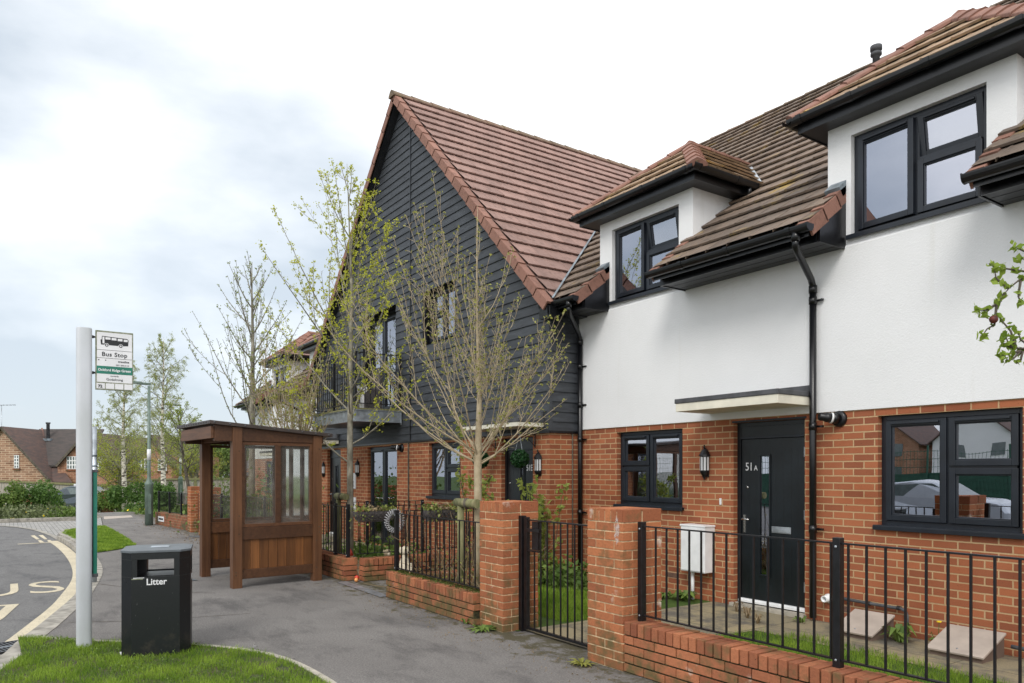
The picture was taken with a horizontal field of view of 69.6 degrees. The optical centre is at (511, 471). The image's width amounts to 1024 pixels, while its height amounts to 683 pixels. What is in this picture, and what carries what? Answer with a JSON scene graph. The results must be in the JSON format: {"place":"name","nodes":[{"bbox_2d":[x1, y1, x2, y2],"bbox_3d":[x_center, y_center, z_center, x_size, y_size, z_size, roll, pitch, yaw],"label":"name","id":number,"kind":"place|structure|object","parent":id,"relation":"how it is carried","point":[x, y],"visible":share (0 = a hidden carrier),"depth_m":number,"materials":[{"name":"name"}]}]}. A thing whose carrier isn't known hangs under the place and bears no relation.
{"place":"outdoors","nodes":[
{"label":"outdoors","id":0,"kind":"place"},
{"bbox_2d":[0,526,75,654],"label":"road","id":1,"kind":"structure","parent":0,"point":[23,565],"depth_m":12.40,"materials":[{"name":"grey asphalt"}]},
{"bbox_2d":[0,604,17,619],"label":"bus stop cage line","id":2,"kind":"object","parent":1,"relation":"on","point":[6,610],"visible":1,"depth_m":9.08,"materials":[{"name":"paint"}]},
{"bbox_2d":[0,640,17,652],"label":"gully grate","id":3,"kind":"object","parent":1,"relation":"on","point":[5,646],"visible":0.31,"depth_m":7.21,"materials":[{"name":"black metal"}]},
{"bbox_2d":[0,581,63,595],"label":"road lettering","id":4,"kind":"object","parent":1,"relation":"on","point":[14,588],"visible":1,"depth_m":10.78,"materials":[{"name":"paint"}]},
{"bbox_2d":[5,541,75,641],"bbox_3d":[-7.909,1.714,12.934,0.775,0.001,12.466,0,0,-31],"label":"bus stop road line","id":5,"kind":"object","parent":1,"relation":"on","point":[68,594],"visible":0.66,"depth_m":10.01,"materials":[{"name":"paint"}]},
{"bbox_2d":[0,536,102,668],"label":"kerb","id":6,"kind":"structure","parent":1,"relation":"on","point":[54,620],"depth_m":7.92,"materials":[{"name":"stone"}]},
{"bbox_2d":[92,427,96,581],"bbox_3d":[-6.194,0.485,10.887,0.093,2.270,0.438,0,0,-35],"label":"sign post","id":7,"kind":"object","parent":6,"relation":"on","point":[94,451],"visible":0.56,"depth_m":10.72,"materials":[{"name":"metal"}]},
{"bbox_2d":[0,517,102,535],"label":"block paved crossover","id":8,"kind":"object","parent":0,"point":[55,528],"visible":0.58,"depth_m":23.32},
{"bbox_2d":[0,634,331,682],"bbox_3d":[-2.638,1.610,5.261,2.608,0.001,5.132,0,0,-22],"label":"verge ground","id":9,"kind":"structure","parent":0,"point":[282,667],"depth_m":6.02,"materials":[{"name":"green plant"}]},
{"bbox_2d":[76,327,132,646],"bbox_3d":[-3.861,0.177,6.968,0.467,2.985,0.361,0,0,-35],"label":"bus stop","id":10,"kind":"object","parent":9,"relation":"on","point":[113,361],"visible":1,"depth_m":6.74,"materials":[{"name":"grey metal"},{"name":"green paint"},{"name":"black metal"}]},
{"bbox_2d":[120,543,192,657],"bbox_3d":[-3.198,1.149,6.666,0.566,0.941,0.566,0,0,-21],"label":"litter bin","id":11,"kind":"object","parent":9,"relation":"on","point":[156,611],"visible":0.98,"depth_m":6.42,"materials":[{"name":"black plastic"}]},
{"bbox_2d":[322,534,410,575],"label":"garden ground","id":12,"kind":"structure","parent":0,"point":[342,545],"depth_m":16.11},
{"bbox_2d":[181,251,305,516],"bbox_3d":[-5.963,-1.704,16.974,2.828,6.748,2.836,0,0,-35],"label":"young tree","id":13,"kind":"object","parent":12,"relation":"on","point":[250,407],"visible":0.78,"depth_m":17.17,"materials":[{"name":"green plant"}]},
{"bbox_2d":[245,335,347,443],"bbox_3d":[-4.514,-0.671,15.685,2.267,4.682,2.260,0,0,-14],"label":"young tree","id":14,"kind":"object","parent":12,"relation":"on","point":[293,417],"visible":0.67,"depth_m":15.57,"materials":[{"name":"green plant"}]},
{"bbox_2d":[334,493,348,552],"bbox_3d":[-2.855,1.014,12.296,0.127,1.312,0.420,0,0,-35],"label":"tree stake","id":15,"kind":"object","parent":12,"relation":"on","point":[338,497],"visible":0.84,"depth_m":12.37,"materials":[{"name":"brown wood"}]},
{"bbox_2d":[254,158,431,556],"bbox_3d":[-2.896,-1.769,12.145,2.880,6.880,2.801,0,0,-35],"label":"maple tree","id":16,"kind":"object","parent":12,"relation":"on","point":[350,376],"visible":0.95,"depth_m":12.21,"materials":[{"name":"green plant"}]},
{"bbox_2d":[322,499,423,555],"bbox_3d":[-2.643,1.070,13.467,2.304,1.060,0.059,0,0,-35],"label":"railing","id":17,"kind":"object","parent":12,"relation":"on","point":[366,503],"visible":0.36,"depth_m":13.50,"materials":[{"name":"black metal"}]},
{"bbox_2d":[324,532,445,564],"bbox_3d":[-2.250,1.408,13.231,1.290,0.537,5.630,0,0,-35],"label":"flower bed plant","id":18,"kind":"object","parent":12,"relation":"on","point":[363,548],"visible":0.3,"depth_m":13.27,"materials":[{"name":"green plant"}]},
{"bbox_2d":[357,367,382,408],"bbox_3d":[-2.914,-1.690,15.106,0.410,0.880,0.400,0,0,-35],"label":"wicker chair","id":19,"kind":"object","parent":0,"point":[372,396],"visible":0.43,"depth_m":14.99,"materials":[{"name":"wicker"}]},
{"bbox_2d":[360,580,387,589],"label":"garden ground","id":20,"kind":"structure","parent":0,"point":[379,583],"depth_m":10.62,"materials":[{"name":"concrete"}]},
{"bbox_2d":[399,546,411,569],"bbox_3d":[-1.589,1.356,10.962,0.278,0.494,0.262,0,0,-35],"label":"dog statue","id":21,"kind":"object","parent":20,"relation":"on","point":[403,556],"visible":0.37,"depth_m":10.91,"materials":[{"name":"white stone"}]},
{"bbox_2d":[0,0,1001,474],"label":"sky","id":22,"kind":"structure","parent":0,"point":[147,146],"materials":[{"name":"white"}]},
{"bbox_2d":[46,512,1001,682],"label":"pavement","id":23,"kind":"structure","parent":0,"point":[340,637],"depth_m":7.41,"materials":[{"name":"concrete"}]},
{"bbox_2d":[133,381,153,525],"bbox_3d":[-11.259,-0.505,21.833,1.175,4.350,0.250,0,0,-35],"label":"street lamp","id":24,"kind":"object","parent":23,"relation":"on","point":[149,484],"visible":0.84,"depth_m":22.05,"materials":[{"name":"green metal"}]},
{"bbox_2d":[155,512,187,530],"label":"brick wall","id":25,"kind":"structure","parent":23,"relation":"on","point":[178,521],"depth_m":21.24,"materials":[{"name":"red brick"}]},
{"bbox_2d":[158,491,187,514],"bbox_3d":[-9.715,0.920,21.276,0.059,0.640,3.492,0,0,-40],"label":"railing","id":26,"kind":"object","parent":25,"relation":"on","point":[160,500],"visible":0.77,"depth_m":21.57,"materials":[{"name":"black metal"}]},
{"bbox_2d":[46,636,336,682],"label":"pavement edging","id":27,"kind":"object","parent":23,"relation":"on","point":[315,672],"visible":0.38,"depth_m":6.13,"materials":[{"name":"concrete"}]},
{"bbox_2d":[187,486,199,531],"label":"brick pillar","id":28,"kind":"structure","parent":23,"relation":"on","point":[192,500],"depth_m":19.59,"materials":[{"name":"brick"}]},
{"bbox_2d":[177,420,332,588],"bbox_3d":[-3.891,0.473,11.114,1.780,2.333,1.680,0,0,-38],"label":"bus shelter","id":29,"kind":"object","parent":23,"relation":"on","point":[285,538],"visible":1,"depth_m":10.81,"materials":[{"name":"brown wood"}]},
{"bbox_2d":[211,445,273,521],"bbox_3d":[-4.273,0.186,11.730,1.040,1.192,0.064,0,0,-38],"label":"window frame","id":30,"kind":"structure","parent":29,"relation":"in","point":[212,446],"depth_m":11.73,"materials":[{"name":"brown wood"}]},
{"bbox_2d":[242,442,312,526],"bbox_3d":[-3.370,0.186,10.595,1.040,1.192,0.064,0,0,-38],"label":"window frame","id":31,"kind":"structure","parent":29,"relation":"in","point":[277,446],"depth_m":10.58,"materials":[{"name":"brown wood"}]},
{"bbox_2d":[281,446,307,520],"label":"glass pane","id":32,"kind":"structure","parent":29,"relation":"in","point":[294,459],"depth_m":11.59,"materials":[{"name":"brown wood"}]},
{"bbox_2d":[322,550,357,580],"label":"brick wall","id":33,"kind":"structure","parent":23,"relation":"on","point":[341,567],"depth_m":11.01,"materials":[{"name":"red brick"}]},
{"bbox_2d":[247,496,349,557],"bbox_3d":[-4.166,0.890,13.468,0.059,0.800,6.132,0,0,-35],"label":"railing","id":34,"kind":"object","parent":33,"relation":"on","point":[264,509],"visible":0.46,"depth_m":11.37,"materials":[{"name":"black metal"}]},
{"bbox_2d":[338,581,385,596],"bbox_3d":[-2.066,1.612,10.138,0.140,0.001,1.552,0,0,-34],"label":"concrete step","id":35,"kind":"object","parent":23,"relation":"on","point":[367,590],"visible":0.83,"depth_m":10.05,"materials":[{"name":"concrete"}]},
{"bbox_2d":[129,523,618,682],"bbox_3d":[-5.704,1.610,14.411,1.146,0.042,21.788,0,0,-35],"label":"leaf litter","id":36,"kind":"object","parent":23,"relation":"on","point":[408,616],"visible":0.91,"depth_m":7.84,"materials":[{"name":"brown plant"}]},
{"bbox_2d":[359,551,473,581],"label":"brick wall","id":37,"kind":"structure","parent":23,"relation":"on","point":[374,568],"depth_m":10.97,"materials":[{"name":"red brick"}]},
{"bbox_2d":[356,504,471,554],"bbox_3d":[-1.327,0.880,11.520,2.342,0.780,0.059,0,0,-35],"label":"railing","id":38,"kind":"object","parent":37,"relation":"on","point":[403,532],"visible":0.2,"depth_m":11.29,"materials":[{"name":"black metal"}]},
{"bbox_2d":[349,503,403,531],"bbox_3d":[-1.993,0.686,10.922,0.976,0.423,0.396,0,0,-35],"label":"wicker trough","id":39,"kind":"object","parent":38,"relation":"hanging from","point":[370,514],"visible":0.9,"depth_m":10.83,"materials":[{"name":"wicker"}]},
{"bbox_2d":[384,509,404,532],"bbox_3d":[-1.628,0.689,10.226,0.315,0.340,0.084,0,0,-35],"label":"rope wreath","id":40,"kind":"object","parent":38,"relation":"attached to","point":[388,518],"visible":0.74,"depth_m":10.20,"materials":[{"name":"grey fabric"}]},
{"bbox_2d":[386,569,479,624],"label":"brick wall","id":41,"kind":"structure","parent":23,"relation":"on","point":[455,601],"depth_m":8.42,"materials":[{"name":"brick"}]},
{"bbox_2d":[394,510,479,588],"bbox_3d":[-0.905,0.895,8.654,0.059,0.790,2.119,0,0,-35],"label":"railing","id":42,"kind":"object","parent":41,"relation":"on","point":[396,541],"visible":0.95,"depth_m":8.74,"materials":[{"name":"black metal"}]},
{"bbox_2d":[419,568,473,585],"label":"brick wall","id":43,"kind":"structure","parent":23,"relation":"on","point":[447,572],"depth_m":10.00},
{"bbox_2d":[402,504,543,570],"bbox_3d":[-0.489,0.955,10.336,2.302,0.930,0.059,0,0,-35],"label":"railing","id":44,"kind":"object","parent":43,"relation":"on","point":[437,537],"visible":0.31,"depth_m":9.98,"materials":[{"name":"black metal"}]},
{"bbox_2d":[418,501,468,532],"bbox_3d":[-0.937,0.610,9.971,0.696,0.435,0.386,0,0,-35],"label":"wicker trough","id":45,"kind":"object","parent":44,"relation":"hanging from","point":[434,510],"visible":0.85,"depth_m":9.88,"materials":[{"name":"black wicker"}]},
{"bbox_2d":[307,90,641,570],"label":"terraced house","id":46,"kind":"structure","parent":23,"relation":"on","point":[527,195],"depth_m":13.98,"materials":[{"name":"wood"}]},
{"bbox_2d":[325,449,340,536],"bbox_3d":[-4.327,0.560,18.133,0.230,2.180,0.930,0,0,-34],"label":"front door","id":47,"kind":"structure","parent":46,"relation":"in","point":[335,461],"depth_m":18.29,"materials":[{"name":"black plastic"}]},
{"bbox_2d":[369,313,395,408],"bbox_3d":[-2.703,-2.305,16.010,0.231,2.050,1.690,0,0,-34],"label":"balcony door","id":48,"kind":"structure","parent":46,"relation":"in","point":[386,344],"depth_m":15.91,"materials":[{"name":"black glass"}]},
{"bbox_2d":[371,446,396,544],"bbox_3d":[-2.676,0.520,15.882,0.231,2.100,1.490,0,0,-34],"label":"french door","id":49,"kind":"structure","parent":46,"relation":"in","point":[383,459],"depth_m":15.84,"materials":[{"name":"black glass"}]},
{"bbox_2d":[426,284,454,345],"bbox_3d":[-1.219,-2.907,13.802,0.306,1.045,1.290,0,0,-34],"label":"window","id":50,"kind":"structure","parent":46,"relation":"in","point":[446,291],"depth_m":13.83,"materials":[{"name":"black glass"}]},
{"bbox_2d":[426,442,459,499],"bbox_3d":[-1.169,-0.007,13.624,0.306,1.045,1.240,0,0,-34],"label":"window","id":51,"kind":"structure","parent":46,"relation":"in","point":[445,486],"depth_m":13.62,"materials":[{"name":"black glass"}]},
{"bbox_2d":[509,433,528,467],"bbox_3d":[0.115,-0.305,11.059,0.310,0.541,0.307,0,0,-35],"label":"topiary ball","id":52,"kind":"object","parent":46,"relation":"hanging from","point":[519,458],"visible":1,"depth_m":10.98,"materials":[{"name":"green plant"}]},
{"bbox_2d":[505,437,532,500],"bbox_3d":[0.119,0.560,11.664,0.230,2.180,0.910,0,0,-34],"label":"front door","id":53,"kind":"structure","parent":46,"relation":"in","point":[512,492],"depth_m":11.76,"materials":[{"name":"black plastic"}]},
{"bbox_2d":[467,624,495,632],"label":"weed","id":54,"kind":"object","parent":23,"relation":"on","point":[483,628],"visible":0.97,"depth_m":7.49,"materials":[{"name":"green plant"}]},
{"bbox_2d":[480,500,537,632],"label":"brick pillar","id":55,"kind":"structure","parent":23,"relation":"on","point":[499,565],"depth_m":7.50,"materials":[{"name":"brick"}]},
{"bbox_2d":[519,515,587,646],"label":"garden gate","id":56,"kind":"structure","parent":55,"relation":"attached to","point":[525,529],"depth_m":7.23,"materials":[{"name":"black metal"}]},
{"bbox_2d":[587,506,661,671],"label":"brick pillar","id":57,"kind":"structure","parent":23,"relation":"on","point":[612,561],"depth_m":6.11,"materials":[{"name":"orange"}]},
{"bbox_2d":[624,619,922,682],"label":"brick wall","id":58,"kind":"structure","parent":23,"relation":"on","point":[659,652],"depth_m":5.22,"materials":[{"name":"brick"}]},
{"bbox_2d":[638,522,1023,682],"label":"railing","id":59,"kind":"object","parent":58,"relation":"on","point":[836,600],"visible":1,"depth_m":4.56,"materials":[{"name":"black metal"}]},
{"bbox_2d":[538,0,1023,657],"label":"terraced house","id":60,"kind":"structure","parent":23,"relation":"on","point":[778,328],"depth_m":7.73,"materials":[{"name":"paint"}]},
{"bbox_2d":[608,206,678,304],"bbox_3d":[1.888,-2.938,10.173,0.296,1.085,1.340,0,0,-34],"label":"window","id":61,"kind":"structure","parent":60,"relation":"in","point":[639,246],"depth_m":10.16,"materials":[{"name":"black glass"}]},
{"bbox_2d":[613,429,683,510],"bbox_3d":[1.940,-0.020,10.106,0.306,1.070,1.300,0,0,-34],"label":"window","id":62,"kind":"structure","parent":60,"relation":"in","point":[651,461],"depth_m":10.05,"materials":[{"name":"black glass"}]},
{"bbox_2d":[729,419,805,617],"bbox_3d":[2.982,0.535,8.505,0.230,2.230,1.000,0,0,-34],"label":"front door","id":63,"kind":"structure","parent":60,"relation":"in","point":[770,472],"depth_m":8.51,"materials":[{"name":"black plastic"}]},
{"bbox_2d":[846,85,987,239],"bbox_3d":[3.955,-2.938,7.165,0.296,1.085,1.340,0,0,-34],"label":"window","id":64,"kind":"structure","parent":60,"relation":"in","point":[908,169],"depth_m":7.11,"materials":[{"name":"black glass"}]},
{"bbox_2d":[872,407,1023,539],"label":"window","id":65,"kind":"structure","parent":60,"relation":"in","point":[960,472],"depth_m":6.85,"materials":[{"name":"black glass"}]},
{"bbox_2d":[515,578,710,630],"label":"garden ground","id":66,"kind":"structure","parent":0,"point":[672,601],"depth_m":8.92,"materials":[{"name":"green plant"}]},
{"bbox_2d":[301,170,570,586],"bbox_3d":[-0.792,-0.867,9.021,3.103,5.074,2.530,0,0,9],"label":"pear tree","id":67,"kind":"object","parent":66,"relation":"on","point":[477,443],"visible":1,"depth_m":8.85,"materials":[{"name":"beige plant"}]},
{"bbox_2d":[364,504,564,588],"bbox_3d":[-0.541,1.005,9.105,2.663,1.186,1.433,0,0,43],"label":"garden shrub","id":68,"kind":"object","parent":66,"relation":"on","point":[452,568],"visible":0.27,"depth_m":9.22,"materials":[{"name":"green plant"}]},
{"bbox_2d":[453,498,479,585],"bbox_3d":[-0.554,0.997,8.914,0.127,1.347,0.480,0,0,-35],"label":"tree stake","id":69,"kind":"object","parent":66,"relation":"on","point":[460,504],"visible":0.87,"depth_m":9.00,"materials":[{"name":"brown wood"}]},
{"bbox_2d":[455,416,496,567],"bbox_3d":[-0.344,0.387,10.320,1.259,2.364,0.386,0,0,34],"label":"climbing shrub","id":70,"kind":"object","parent":66,"relation":"on","point":[471,482],"visible":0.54,"depth_m":10.57,"materials":[{"name":"green plant"}]},
{"bbox_2d":[508,475,569,586],"bbox_3d":[0.346,0.833,10.475,0.664,1.578,0.831,0,0,-35],"label":"climbing shrub","id":71,"kind":"object","parent":66,"relation":"on","point":[541,500],"visible":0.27,"depth_m":10.37,"materials":[{"name":"green plant"}]},
{"bbox_2d":[538,583,587,621],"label":"garden grass","id":72,"kind":"structure","parent":66,"relation":"on","point":[564,605],"depth_m":8.71,"materials":[{"name":"green plant"}]},
{"bbox_2d":[538,550,587,590],"bbox_3d":[0.774,1.343,10.114,1.005,0.646,2.247,0,0,-42],"label":"flower bed plant","id":73,"kind":"object","parent":66,"relation":"on","point":[564,576],"visible":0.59,"depth_m":10.01,"materials":[{"name":"green plant"}]},
{"bbox_2d":[669,589,699,600],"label":"weed","id":74,"kind":"object","parent":66,"relation":"on","point":[683,595],"visible":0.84,"depth_m":9.14,"materials":[{"name":"green plant"}]},
{"bbox_2d":[528,602,1023,682],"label":"garden path","id":75,"kind":"structure","parent":0,"point":[1007,667],"depth_m":7.40,"materials":[{"name":"grey concrete"}]},
{"bbox_2d":[844,609,894,640],"bbox_3d":[3.447,1.508,7.223,0.435,0.224,0.410,0,0,-35],"label":"inspection box","id":76,"kind":"object","parent":75,"relation":"on","point":[875,624],"visible":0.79,"depth_m":7.15,"materials":[{"name":"beige concrete"}]},
{"bbox_2d":[880,623,916,642],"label":"weed","id":77,"kind":"object","parent":75,"relation":"on","point":[897,631],"visible":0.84,"depth_m":6.90,"materials":[{"name":"green plant"}]},
{"bbox_2d":[928,624,1005,663],"bbox_3d":[3.963,1.507,6.437,0.455,0.225,0.470,0,0,-35],"label":"inspection box","id":78,"kind":"object","parent":75,"relation":"on","point":[982,644],"visible":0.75,"depth_m":6.38,"materials":[{"name":"concrete"}]},
{"bbox_2d":[704,628,1009,682],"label":"garden ground","id":79,"kind":"structure","parent":0,"point":[893,666],"depth_m":6.18,"materials":[{"name":"green plant"}]},
{"bbox_2d":[972,240,1023,365],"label":"apple tree","id":80,"kind":"object","parent":79,"relation":"on","point":[1011,344],"visible":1,"depth_m":4.70,"materials":[{"name":"green plant"}]},
{"bbox_3d":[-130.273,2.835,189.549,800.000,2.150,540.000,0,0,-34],"label":"ground","id":81,"kind":"structure","parent":0,"visible":0},
{"bbox_2d":[0,479,27,509],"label":"round bush","id":82,"kind":"object","parent":81,"relation":"on","point":[14,491],"visible":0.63,"depth_m":29.76,"materials":[{"name":"green plant"}]},
{"bbox_2d":[0,501,75,518],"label":"ground cover","id":83,"kind":"object","parent":81,"relation":"on","point":[16,512],"visible":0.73,"depth_m":26.27,"materials":[{"name":"green plant"}]},
{"bbox_2d":[18,478,64,511],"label":"round bush","id":84,"kind":"object","parent":81,"relation":"on","point":[41,493],"visible":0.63,"depth_m":30.58,"materials":[{"name":"green plant"}]},
{"bbox_2d":[0,516,101,522],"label":"kerb","id":85,"kind":"structure","parent":81,"relation":"on","point":[37,519],"depth_m":25.05,"materials":[{"name":"concrete"}]},
{"bbox_2d":[0,404,131,488],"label":"brick house","id":86,"kind":"structure","parent":81,"relation":"on","point":[36,455],"depth_m":56.73,"materials":[{"name":"red brick"}]},
{"bbox_2d":[65,456,75,470],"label":"window","id":87,"kind":"structure","parent":86,"relation":"in","point":[71,460],"depth_m":56.73,"materials":[{"name":"white plastic"}]},
{"bbox_2d":[0,479,140,511],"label":"wooden fence","id":88,"kind":"object","parent":81,"relation":"on","point":[4,484],"visible":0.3,"depth_m":45.99,"materials":[{"name":"brown wood"}]},
{"bbox_2d":[53,484,103,506],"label":"parked car","id":89,"kind":"object","parent":81,"relation":"on","point":[69,495],"visible":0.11,"depth_m":41.17,"materials":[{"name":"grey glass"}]},
{"bbox_2d":[97,485,133,512],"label":"clipped hedge","id":90,"kind":"object","parent":81,"relation":"on","point":[100,506],"visible":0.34,"depth_m":39.24,"materials":[{"name":"green plant"}]},
{"bbox_2d":[48,503,186,517],"bbox_3d":[-15.008,1.619,30.356,7.479,0.805,7.120,0,0,-35],"label":"ground cover","id":91,"kind":"object","parent":81,"relation":"on","point":[71,510],"visible":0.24,"depth_m":27.74,"materials":[{"name":"green plant"}]},
{"bbox_2d":[92,360,152,509],"bbox_3d":[-19.957,-2.010,37.876,3.009,8.167,3.036,0,0,-35],"label":"birch tree","id":92,"kind":"object","parent":81,"relation":"on","point":[123,445],"visible":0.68,"depth_m":37.87,"materials":[{"name":"green plant"}]},
{"bbox_2d":[93,418,160,509],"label":"willow tree","id":93,"kind":"object","parent":81,"relation":"on","point":[117,474],"visible":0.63,"depth_m":45.63,"materials":[{"name":"green plant"}]},
{"bbox_2d":[106,480,175,507],"bbox_3d":[-17.950,1.244,35.881,3.317,1.789,1.968,0,0,-35],"label":"clipped hedge","id":94,"kind":"object","parent":81,"relation":"on","point":[113,495],"visible":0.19,"depth_m":35.08,"materials":[{"name":"green plant"}]},
{"bbox_2d":[136,482,176,514],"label":"round bush","id":95,"kind":"object","parent":81,"relation":"on","point":[164,488],"visible":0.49,"depth_m":29.06,"materials":[{"name":"green plant"}]},
{"bbox_2d":[124,333,196,484],"bbox_3d":[-16.966,-2.361,36.004,3.363,8.868,3.645,0,0,-35],"label":"birch tree","id":96,"kind":"object","parent":81,"relation":"on","point":[154,418],"visible":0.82,"depth_m":35.91,"materials":[{"name":"green plant"}]},
{"bbox_2d":[126,435,218,507],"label":"brick house","id":97,"kind":"structure","parent":81,"relation":"on","point":[157,474],"depth_m":58.19,"materials":[{"name":"brown brick"}]},
{"bbox_2d":[164,404,182,503],"bbox_3d":[-17.406,-0.895,37.777,1.025,5.130,0.250,0,0,-35],"label":"street lamp","id":98,"kind":"object","parent":81,"relation":"on","point":[180,483],"visible":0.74,"depth_m":37.91,"materials":[{"name":"green metal"}]},
{"bbox_2d":[152,395,201,490],"bbox_3d":[-13.327,-0.677,30.147,2.117,4.811,2.388,0,0,13],"label":"young tree","id":99,"kind":"object","parent":81,"relation":"on","point":[178,442],"visible":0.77,"depth_m":29.73,"materials":[{"name":"green plant"}]},
{"bbox_2d":[127,476,248,504],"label":"wooden fence","id":100,"kind":"object","parent":81,"relation":"on","point":[196,481],"visible":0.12,"depth_m":49.99,"materials":[{"name":"brown wood"}]},
{"bbox_2d":[164,431,229,477],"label":"willow tree","id":101,"kind":"object","parent":81,"relation":"on","point":[195,469],"visible":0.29,"depth_m":51.28,"materials":[{"name":"green plant"}]},
{"bbox_2d":[175,432,248,477],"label":"distant wood","id":102,"kind":"object","parent":81,"relation":"on","point":[225,453],"visible":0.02,"depth_m":85.70,"materials":[{"name":"green plant"}]},
{"bbox_2d":[234,331,319,512],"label":"terraced house","id":103,"kind":"structure","parent":81,"relation":"on","point":[263,459],"depth_m":23.64,"materials":[{"name":"brick"}]},
{"bbox_2d":[263,461,271,492],"bbox_3d":[-8.003,0.193,24.471,0.190,1.045,1.060,0,0,-34],"label":"window","id":104,"kind":"structure","parent":103,"relation":"in","point":[269,478],"depth_m":24.70,"materials":[{"name":"grey glass"}]},
{"label":"verge ground","id":105,"kind":"structure","parent":0,"visible":0},
{"bbox_2d":[62,525,135,551],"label":"verge grass","id":106,"kind":"structure","parent":105,"relation":"on","point":[108,538],"depth_m":17.25,"materials":[{"name":"green plant"}]},
{"label":"garden ground","id":107,"kind":"structure","parent":0,"visible":0},
{"bbox_2d":[169,449,344,547],"bbox_3d":[-6.929,0.519,18.546,2.619,2.308,13.844,0,0,-35],"label":"garden hedge","id":108,"kind":"object","parent":107,"relation":"on","point":[252,495],"visible":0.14,"depth_m":17.37,"materials":[{"name":"green plant"}]},
{"bbox_3d":[-6.842,1.464,17.382,0.229,0.512,2.600,0,0,-34],"label":"low brick wall","id":109,"kind":"object","parent":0,"visible":0},
{"bbox_2d":[213,493,229,518],"bbox_3d":[-6.844,1.070,17.365,0.059,1.100,2.625,0,0,-35],"label":"railing","id":110,"kind":"object","parent":109,"relation":"on","point":[224,510],"visible":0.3,"depth_m":17.36,"materials":[{"name":"black metal"}]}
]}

